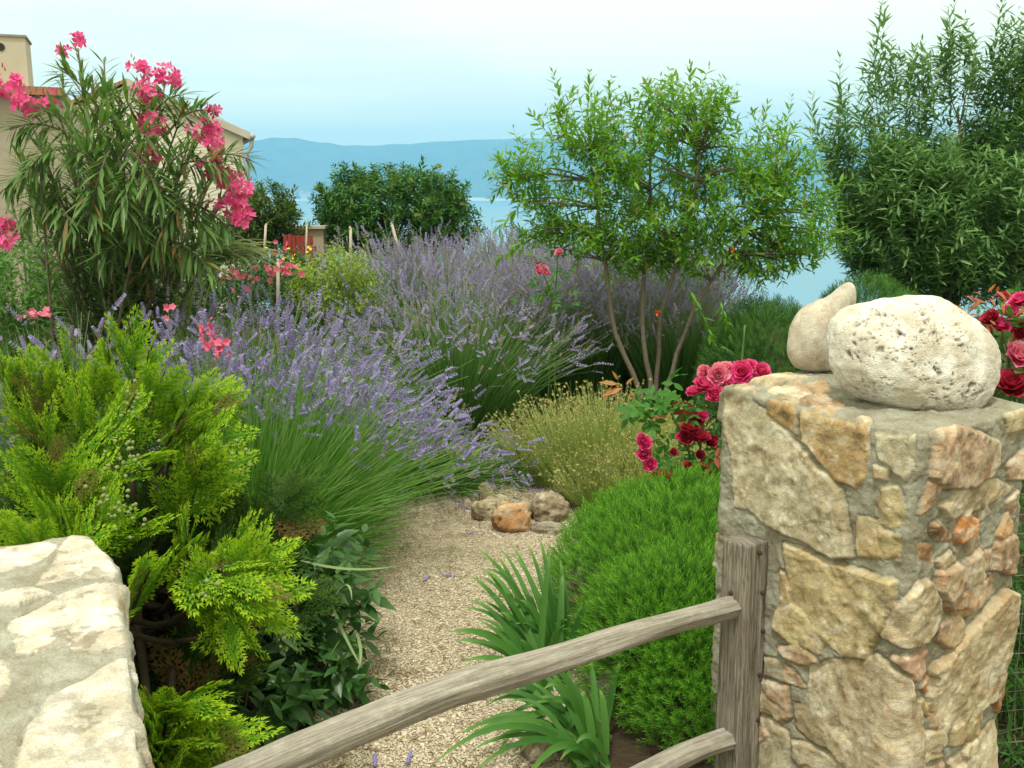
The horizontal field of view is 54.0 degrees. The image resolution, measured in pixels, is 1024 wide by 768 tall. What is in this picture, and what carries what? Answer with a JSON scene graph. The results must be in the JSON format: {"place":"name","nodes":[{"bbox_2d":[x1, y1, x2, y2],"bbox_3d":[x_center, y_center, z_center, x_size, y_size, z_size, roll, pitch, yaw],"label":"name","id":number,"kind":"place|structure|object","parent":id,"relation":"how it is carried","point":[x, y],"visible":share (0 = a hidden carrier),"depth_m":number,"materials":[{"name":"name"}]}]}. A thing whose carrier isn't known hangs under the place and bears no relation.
{"place":"outdoors","nodes":[
{"label":"outdoors","id":0,"kind":"place"},
{"bbox_2d":[166,239,288,379],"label":"ornamental grass","id":1,"kind":"object","parent":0,"point":[233,253],"depth_m":5.48,"materials":[{"name":"green plant"}]},
{"bbox_2d":[312,442,613,767],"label":"path","id":2,"kind":"structure","parent":0,"point":[325,662],"depth_m":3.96,"materials":[{"name":"beige gravel"}]},
{"bbox_2d":[372,753,377,766],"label":"fallen lavender","id":3,"kind":"object","parent":2,"relation":"on","point":[374,762],"visible":1,"depth_m":2.83,"materials":[{"name":"purple plant"}]},
{"bbox_2d":[405,750,412,767],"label":"fallen lavender","id":4,"kind":"object","parent":2,"relation":"on","point":[408,759],"visible":1,"depth_m":2.84,"materials":[{"name":"purple plant"}]},
{"bbox_2d":[442,574,464,577],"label":"fallen lavender","id":5,"kind":"object","parent":2,"relation":"on","point":[449,575],"visible":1,"depth_m":4.20,"materials":[{"name":"purple plant"}]},
{"bbox_2d":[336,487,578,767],"bbox_3d":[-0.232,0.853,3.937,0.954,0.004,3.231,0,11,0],"label":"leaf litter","id":6,"kind":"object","parent":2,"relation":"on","point":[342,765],"visible":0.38,"depth_m":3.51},
{"bbox_2d":[464,498,471,509],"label":"edging stone","id":7,"kind":"object","parent":2,"relation":"on","point":[467,502],"visible":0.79,"depth_m":5.11,"materials":[{"name":"beige stone"}]},
{"bbox_2d":[471,499,495,521],"bbox_3d":[-0.133,0.635,4.973,0.144,0.132,0.106,0,11,0],"label":"edging stone","id":8,"kind":"object","parent":2,"relation":"on","point":[483,512],"visible":0.84,"depth_m":4.93,"materials":[{"name":"beige stone"}]},
{"bbox_2d":[478,482,495,500],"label":"edging stone","id":9,"kind":"object","parent":2,"relation":"on","point":[483,495],"visible":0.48,"depth_m":5.20,"materials":[{"name":"beige stone"}]},
{"bbox_2d":[485,494,508,508],"bbox_3d":[-0.079,0.610,5.145,0.133,0.091,0.123,0,11,0],"label":"edging stone","id":10,"kind":"object","parent":2,"relation":"on","point":[497,500],"visible":0.41,"depth_m":5.12,"materials":[{"name":"beige stone"}]},
{"bbox_2d":[491,502,531,533],"bbox_3d":[-0.003,0.642,4.816,0.197,0.156,0.157,0,11,0],"label":"edging stone","id":11,"kind":"object","parent":2,"relation":"on","point":[509,517],"visible":0.99,"depth_m":4.77,"materials":[{"name":"orange stone"}]},
{"bbox_2d":[481,447,552,489],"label":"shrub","id":12,"kind":"object","parent":2,"relation":"on","point":[517,471],"visible":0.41,"depth_m":5.46,"materials":[{"name":"green plant"}]},
{"bbox_2d":[518,501,533,517],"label":"edging stone","id":13,"kind":"object","parent":2,"relation":"on","point":[531,516],"visible":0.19,"depth_m":4.97,"materials":[{"name":"beige stone"}]},
{"bbox_2d":[520,716,557,764],"bbox_3d":[0.078,1.023,2.873,0.117,0.158,0.108,0,11,0],"label":"edging stone","id":14,"kind":"object","parent":2,"relation":"on","point":[531,752],"visible":0.32,"depth_m":2.84,"materials":[{"name":"beige stone"}]},
{"bbox_2d":[531,521,564,534],"bbox_3d":[0.172,0.691,4.784,0.169,0.078,0.095,0,11,0],"label":"edging stone","id":15,"kind":"object","parent":2,"relation":"on","point":[548,527],"visible":0.78,"depth_m":4.75,"materials":[{"name":"beige stone"}]},
{"bbox_2d":[529,490,569,521],"bbox_3d":[0.184,0.609,4.948,0.207,0.171,0.156,0,11,0],"label":"edging stone","id":16,"kind":"object","parent":2,"relation":"on","point":[551,505],"visible":0.94,"depth_m":4.90,"materials":[{"name":"beige stone"}]},
{"bbox_2d":[0,313,1023,767],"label":"ground","id":17,"kind":"structure","parent":0,"point":[626,751],"depth_m":3.07,"materials":[{"name":"soil"}]},
{"bbox_2d":[17,306,51,340],"bbox_3d":[-2.334,0.139,5.017,0.159,1.047,0.141,0,11,0],"label":"snapdragon","id":18,"kind":"object","parent":17,"relation":"on","point":[43,313],"visible":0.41,"depth_m":4.92,"materials":[{"name":"pink plant"}]},
{"bbox_2d":[0,227,97,385],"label":"green shrub","id":19,"kind":"object","parent":17,"relation":"on","point":[28,298],"visible":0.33,"depth_m":5.89,"materials":[{"name":"green plant"}]},
{"bbox_2d":[0,34,152,317],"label":"stone house","id":20,"kind":"structure","parent":17,"relation":"on","point":[15,53],"depth_m":12.70,"materials":[{"name":"paint"}]},
{"bbox_2d":[0,535,154,767],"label":"stone pillar","id":21,"kind":"structure","parent":17,"relation":"on","point":[69,693],"depth_m":1.35,"materials":[{"name":"beige stone"}]},
{"bbox_2d":[0,325,206,467],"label":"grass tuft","id":22,"kind":"object","parent":17,"relation":"on","point":[36,394],"depth_m":5.21,"materials":[{"name":"green plant"}]},
{"bbox_2d":[0,30,274,459],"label":"oleander","id":23,"kind":"object","parent":17,"relation":"on","point":[141,237],"visible":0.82,"depth_m":4.99,"materials":[{"name":"green plant"}]},
{"bbox_2d":[0,293,304,509],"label":"lavender bush","id":24,"kind":"object","parent":17,"relation":"on","point":[77,332],"visible":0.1,"depth_m":4.45,"materials":[{"name":"purple plant"}]},
{"bbox_2d":[71,78,255,314],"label":"gabled house","id":25,"kind":"structure","parent":17,"relation":"on","point":[232,133],"depth_m":18.27,"materials":[{"name":"paint"}]},
{"bbox_2d":[163,303,176,370],"bbox_3d":[-1.580,0.198,4.716,0.126,1.159,0.118,0,11,0],"label":"snapdragon","id":26,"kind":"object","parent":17,"relation":"on","point":[167,308],"visible":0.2,"depth_m":4.61,"materials":[{"name":"pink plant"}]},
{"bbox_2d":[0,304,344,767],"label":"golden conifer","id":27,"kind":"object","parent":17,"relation":"on","point":[230,581],"visible":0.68,"depth_m":2.66,"materials":[{"name":"green plant"}]},
{"bbox_2d":[74,233,333,372],"bbox_3d":[-1.896,-0.334,6.585,0.934,1.392,1.848,10,15,43],"label":"green shrub","id":28,"kind":"object","parent":17,"relation":"on","point":[238,282],"visible":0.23,"depth_m":6.56,"materials":[{"name":"green plant"}]},
{"bbox_2d":[197,317,220,420],"bbox_3d":[-1.252,0.263,4.219,0.125,1.102,0.127,8,13,34],"label":"snapdragon","id":29,"kind":"object","parent":17,"relation":"on","point":[209,325],"visible":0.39,"depth_m":4.13,"materials":[{"name":"pink plant"}]},
{"bbox_2d":[202,337,233,448],"bbox_3d":[-1.182,0.317,4.130,0.126,1.030,0.135,0,11,0],"label":"snapdragon","id":30,"kind":"object","parent":17,"relation":"on","point":[218,348],"visible":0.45,"depth_m":4.04,"materials":[{"name":"pink plant"}]},
{"bbox_2d":[221,264,255,436],"bbox_3d":[-1.415,-0.012,5.297,0.201,1.238,0.153,0,11,0],"label":"snapdragon","id":31,"kind":"object","parent":17,"relation":"on","point":[241,276],"visible":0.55,"depth_m":5.20,"materials":[{"name":"pink plant"}]},
{"bbox_2d":[0,259,480,466],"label":"lavender bush","id":32,"kind":"object","parent":17,"relation":"on","point":[247,333],"visible":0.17,"depth_m":5.43,"materials":[{"name":"purple plant"}]},
{"bbox_2d":[211,177,311,326],"bbox_3d":[-2.895,-1.448,11.396,1.160,1.780,0.887,5,12,24],"label":"round tree","id":33,"kind":"object","parent":17,"relation":"on","point":[280,215],"visible":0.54,"depth_m":11.22,"materials":[{"name":"green plant"}]},
{"bbox_2d":[257,224,266,359],"bbox_3d":[-2.244,-0.767,9.016,0.156,1.335,0.028,0,11,2],"label":"garden stake","id":34,"kind":"object","parent":17,"relation":"on","point":[264,245],"visible":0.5,"depth_m":8.92,"materials":[{"name":"beige wood"}]},
{"bbox_2d":[252,263,280,374],"bbox_3d":[-1.364,-0.075,5.682,0.152,1.218,0.128,-3,11,-16],"label":"snapdragon","id":35,"kind":"object","parent":17,"relation":"on","point":[268,268],"visible":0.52,"depth_m":5.58,"materials":[{"name":"pink plant"}]},
{"bbox_2d":[0,290,545,639],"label":"lavender bush","id":36,"kind":"object","parent":17,"relation":"on","point":[349,497],"visible":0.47,"depth_m":4.16,"materials":[{"name":"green plant"}]},
{"bbox_2d":[276,259,279,436],"bbox_3d":[-1.415,-0.150,6.080,0.071,1.214,0.024,0,11,0],"label":"garden stake","id":37,"kind":"object","parent":17,"relation":"on","point":[277,283],"visible":0.39,"depth_m":5.99,"materials":[{"name":"beige wood"}]},
{"bbox_2d":[271,239,287,353],"bbox_3d":[-1.673,-0.359,7.052,0.251,1.303,0.126,-2,11,-13],"label":"snapdragon","id":38,"kind":"object","parent":17,"relation":"on","point":[276,241],"visible":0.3,"depth_m":6.96,"materials":[{"name":"pink plant"}]},
{"bbox_2d":[220,243,347,356],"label":"green shrub","id":39,"kind":"object","parent":17,"relation":"on","point":[298,256],"visible":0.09,"depth_m":9.24,"materials":[{"name":"plant"}]},
{"bbox_2d":[261,241,314,396],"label":"yellow daisy","id":40,"kind":"object","parent":17,"relation":"on","point":[308,247],"visible":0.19,"depth_m":7.19,"materials":[{"name":"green plant"}]},
{"bbox_2d":[278,259,304,369],"bbox_3d":[-1.247,-0.090,5.774,0.155,1.250,0.114,-2,11,-9],"label":"snapdragon","id":41,"kind":"object","parent":17,"relation":"on","point":[287,272],"visible":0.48,"depth_m":5.68,"materials":[{"name":"pink plant"}]},
{"bbox_2d":[193,510,396,763],"bbox_3d":[-0.738,0.783,3.113,0.742,0.655,1.098,0,11,0],"label":"broad leaved plant","id":42,"kind":"object","parent":17,"relation":"on","point":[289,688],"visible":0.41,"depth_m":3.06,"materials":[{"name":"green plant"}]},
{"bbox_2d":[282,234,315,338],"bbox_3d":[-2.237,-0.994,10.632,0.354,1.168,0.060,0,11,0],"label":"red board fence","id":43,"kind":"object","parent":17,"relation":"on","point":[293,241],"visible":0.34,"depth_m":10.51,"materials":[{"name":"paint"}]},
{"bbox_2d":[305,223,307,265],"bbox_3d":[-1.885,-0.807,9.212,0.075,1.338,0.022,0,11,0],"label":"garden stake","id":44,"kind":"object","parent":17,"relation":"on","point":[306,242],"visible":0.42,"depth_m":9.11,"materials":[{"name":"beige wood"}]},
{"bbox_2d":[291,225,328,315],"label":"garden wall","id":45,"kind":"structure","parent":17,"relation":"on","point":[318,232],"depth_m":11.89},
{"bbox_2d":[283,238,388,403],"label":"lime leaved shrub","id":46,"kind":"object","parent":17,"relation":"on","point":[355,282],"visible":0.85,"depth_m":6.57,"materials":[{"name":"green plant"}]},
{"bbox_2d":[299,560,392,679],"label":"grass tuft","id":47,"kind":"object","parent":17,"relation":"on","point":[342,629],"visible":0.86,"depth_m":2.98,"materials":[{"name":"green plant"}]},
{"bbox_2d":[349,226,351,349],"bbox_3d":[-1.389,-0.688,8.624,0.070,1.322,0.028,-2,11,-8],"label":"garden stake","id":48,"kind":"object","parent":17,"relation":"on","point":[350,236],"visible":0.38,"depth_m":8.52,"materials":[{"name":"beige wood"}]},
{"bbox_2d":[305,154,489,304],"bbox_3d":[-1.441,-1.794,12.486,2.000,2.076,1.966,-8,13,-35],"label":"round tree","id":49,"kind":"object","parent":17,"relation":"on","point":[343,211],"visible":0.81,"depth_m":12.07,"materials":[{"name":"green plant"}]},
{"bbox_2d":[391,222,406,281],"bbox_3d":[-0.817,-0.668,8.423,0.372,1.365,0.030,0,11,0],"label":"garden stake","id":50,"kind":"object","parent":17,"relation":"on","point":[394,232],"visible":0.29,"depth_m":8.31,"materials":[{"name":"beige wood"}]},
{"bbox_2d":[311,215,520,390],"bbox_3d":[-0.798,-0.603,7.806,1.760,1.408,1.771,0,11,0],"label":"lavender bush","id":51,"kind":"object","parent":17,"relation":"on","point":[446,260],"visible":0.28,"depth_m":7.58,"materials":[{"name":"purple plant"}]},
{"bbox_2d":[308,389,560,509],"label":"lavender bush","id":52,"kind":"object","parent":17,"relation":"on","point":[472,484],"visible":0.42,"depth_m":5.33,"materials":[{"name":"purple plant"}]},
{"bbox_2d":[294,251,639,436],"bbox_3d":[-0.358,-0.279,6.672,2.198,1.210,2.279,5,12,26],"label":"lavender bush","id":53,"kind":"object","parent":17,"relation":"on","point":[493,375],"visible":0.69,"depth_m":6.46,"materials":[{"name":"plant"}]},
{"bbox_2d":[0,311,1023,767],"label":"ground cover","id":54,"kind":"object","parent":17,"relation":"on","point":[624,395],"depth_m":7.77,"materials":[{"name":"green plant"}]},
{"bbox_2d":[421,209,611,364],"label":"lavender bush","id":55,"kind":"object","parent":17,"relation":"on","point":[494,248],"visible":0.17,"depth_m":8.54,"materials":[{"name":"purple plant"}]},
{"bbox_2d":[449,539,589,693],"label":"iris clump","id":56,"kind":"object","parent":17,"relation":"on","point":[526,627],"visible":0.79,"depth_m":3.32,"materials":[{"name":"green plant"}]},
{"bbox_2d":[432,660,619,767],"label":"iris clump","id":57,"kind":"object","parent":17,"relation":"on","point":[576,731],"visible":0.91,"depth_m":2.80,"materials":[{"name":"green plant"}]},
{"bbox_2d":[511,246,581,430],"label":"rose bush","id":58,"kind":"object","parent":17,"relation":"on","point":[539,269],"visible":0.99,"depth_m":6.27,"materials":[{"name":"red plant"}]},
{"bbox_2d":[453,235,680,409],"bbox_3d":[0.410,-0.482,7.457,1.703,1.316,1.875,0,11,0],"label":"lavender bush","id":59,"kind":"object","parent":17,"relation":"on","point":[594,378],"visible":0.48,"depth_m":7.12,"materials":[{"name":"purple plant"}]},
{"bbox_2d":[480,376,715,491],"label":"straw green clump","id":60,"kind":"object","parent":17,"relation":"on","point":[564,441],"visible":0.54,"depth_m":5.46,"materials":[{"name":"green plant"}]},
{"bbox_2d":[539,442,669,506],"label":"straw green clump","id":61,"kind":"object","parent":17,"relation":"on","point":[586,488],"visible":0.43,"depth_m":5.11,"materials":[{"name":"green plant"}]},
{"bbox_2d":[534,458,720,765],"bbox_3d":[0.830,0.628,3.524,1.502,0.652,1.765,0,11,0],"label":"needle leaved mound","id":62,"kind":"object","parent":17,"relation":"on","point":[665,568],"visible":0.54,"depth_m":3.23,"materials":[{"name":"green plant"}]},
{"bbox_2d":[591,423,720,512],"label":"straw green clump","id":63,"kind":"object","parent":17,"relation":"on","point":[626,460],"visible":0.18,"depth_m":5.10,"materials":[{"name":"green plant"}]},
{"bbox_2d":[560,220,772,391],"bbox_3d":[1.123,-0.600,7.803,1.758,1.404,1.663,4,12,22],"label":"lavender bush","id":64,"kind":"object","parent":17,"relation":"on","point":[625,377],"visible":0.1,"depth_m":7.50,"materials":[{"name":"purple plant"}]},
{"bbox_2d":[481,59,860,434],"bbox_3d":[1.003,-0.793,6.300,2.389,2.400,0.968,0,11,0],"label":"pomegranate tree","id":65,"kind":"object","parent":17,"relation":"on","point":[669,239],"visible":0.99,"depth_m":6.13,"materials":[{"name":"green plant"}]},
{"bbox_2d":[575,259,774,414],"bbox_3d":[1.133,-0.337,7.051,1.362,1.179,1.301,-5,12,-24],"label":"lavender bush","id":66,"kind":"object","parent":17,"relation":"on","point":[686,356],"visible":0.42,"depth_m":6.88,"materials":[{"name":"purple plant"}]},
{"bbox_2d":[599,325,771,538],"bbox_3d":[0.677,0.308,3.985,0.677,1.106,0.379,1,11,7],"label":"rose bush","id":67,"kind":"object","parent":17,"relation":"on","point":[714,379],"visible":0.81,"depth_m":3.87,"materials":[{"name":"green plant"}]},
{"bbox_2d":[690,291,803,421],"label":"clipped bush","id":68,"kind":"object","parent":17,"relation":"on","point":[751,320],"visible":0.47,"depth_m":6.12,"materials":[{"name":"green plant"}]},
{"bbox_2d":[781,268,920,372],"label":"clipped bush","id":69,"kind":"object","parent":17,"relation":"on","point":[883,291],"visible":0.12,"depth_m":6.44,"materials":[{"name":"green plant"}]},
{"bbox_2d":[711,370,1023,767],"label":"stone pillar","id":70,"kind":"structure","parent":17,"relation":"on","point":[892,607],"depth_m":2.45,"materials":[{"name":"beige stone"}]},
{"bbox_2d":[212,533,767,767],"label":"wooden gate","id":71,"kind":"structure","parent":70,"relation":"attached to","point":[736,612],"depth_m":2.41,"materials":[{"name":"brown wood"}]},
{"bbox_2d":[787,282,855,371],"bbox_3d":[0.876,-0.161,2.841,0.202,0.249,0.148,0,11,0],"label":"upright stone","id":72,"kind":"object","parent":70,"relation":"on","point":[807,348],"visible":0.69,"depth_m":2.79,"materials":[{"name":"beige stone"}]},
{"bbox_2d":[827,295,1000,410],"bbox_3d":[1.013,-0.072,2.533,0.450,0.296,0.295,0,11,0],"label":"boulder","id":73,"kind":"object","parent":70,"relation":"on","point":[919,352],"visible":0.97,"depth_m":2.43,"materials":[{"name":"stone"}]},
{"bbox_2d":[800,0,1023,316],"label":"willow leaved tree","id":74,"kind":"object","parent":17,"relation":"on","point":[944,220],"visible":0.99,"depth_m":7.07,"materials":[{"name":"green plant"}]},
{"bbox_2d":[956,284,1023,403],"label":"rose bush","id":75,"kind":"object","parent":17,"relation":"on","point":[1010,385],"visible":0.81,"depth_m":3.33,"materials":[{"name":"red plant"}]},
{"bbox_2d":[995,494,1023,732],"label":"wire fence","id":76,"kind":"object","parent":17,"relation":"on","point":[1020,633],"visible":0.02,"depth_m":2.92,"materials":[{"name":"metal"}]},
{"bbox_2d":[996,558,1023,767],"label":"green shrub","id":77,"kind":"object","parent":17,"relation":"on","point":[1012,679],"visible":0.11,"depth_m":2.96,"materials":[{"name":"green plant"}]},
{"bbox_2d":[1011,480,1023,659],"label":"green shrub","id":78,"kind":"object","parent":17,"relation":"on","point":[1020,529],"visible":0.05,"depth_m":3.45,"materials":[{"name":"green plant"}]},
{"bbox_2d":[0,0,1023,146],"label":"sky","id":79,"kind":"structure","parent":0,"point":[339,72],"materials":[{"name":"blue"}]},
{"bbox_2d":[271,197,829,200],"bbox_3d":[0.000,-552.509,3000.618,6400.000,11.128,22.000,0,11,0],"label":"shore","id":80,"kind":"structure","parent":0,"point":[480,199],"depth_m":2999.51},
{"bbox_2d":[324,168,841,198],"bbox_3d":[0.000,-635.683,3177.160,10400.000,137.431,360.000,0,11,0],"label":"foothills","id":81,"kind":"structure","parent":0,"point":[478,186],"depth_m":3112.95,"materials":[{"name":"blue"}]},
{"bbox_2d":[300,193,306,198],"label":"seaside house","id":82,"kind":"structure","parent":81,"relation":"on","point":[303,195],"depth_m":3035.32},
{"bbox_2d":[243,137,948,198],"bbox_3d":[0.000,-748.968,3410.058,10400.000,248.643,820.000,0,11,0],"label":"mountains","id":83,"kind":"structure","parent":0,"point":[303,165],"depth_m":3387.87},
{"bbox_2d":[249,201,1023,316],"bbox_3d":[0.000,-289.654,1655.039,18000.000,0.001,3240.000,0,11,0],"label":"sea","id":84,"kind":"structure","parent":0,"point":[805,287],"depth_m":414.34,"materials":[{"name":"blue liquid"}]}
]}

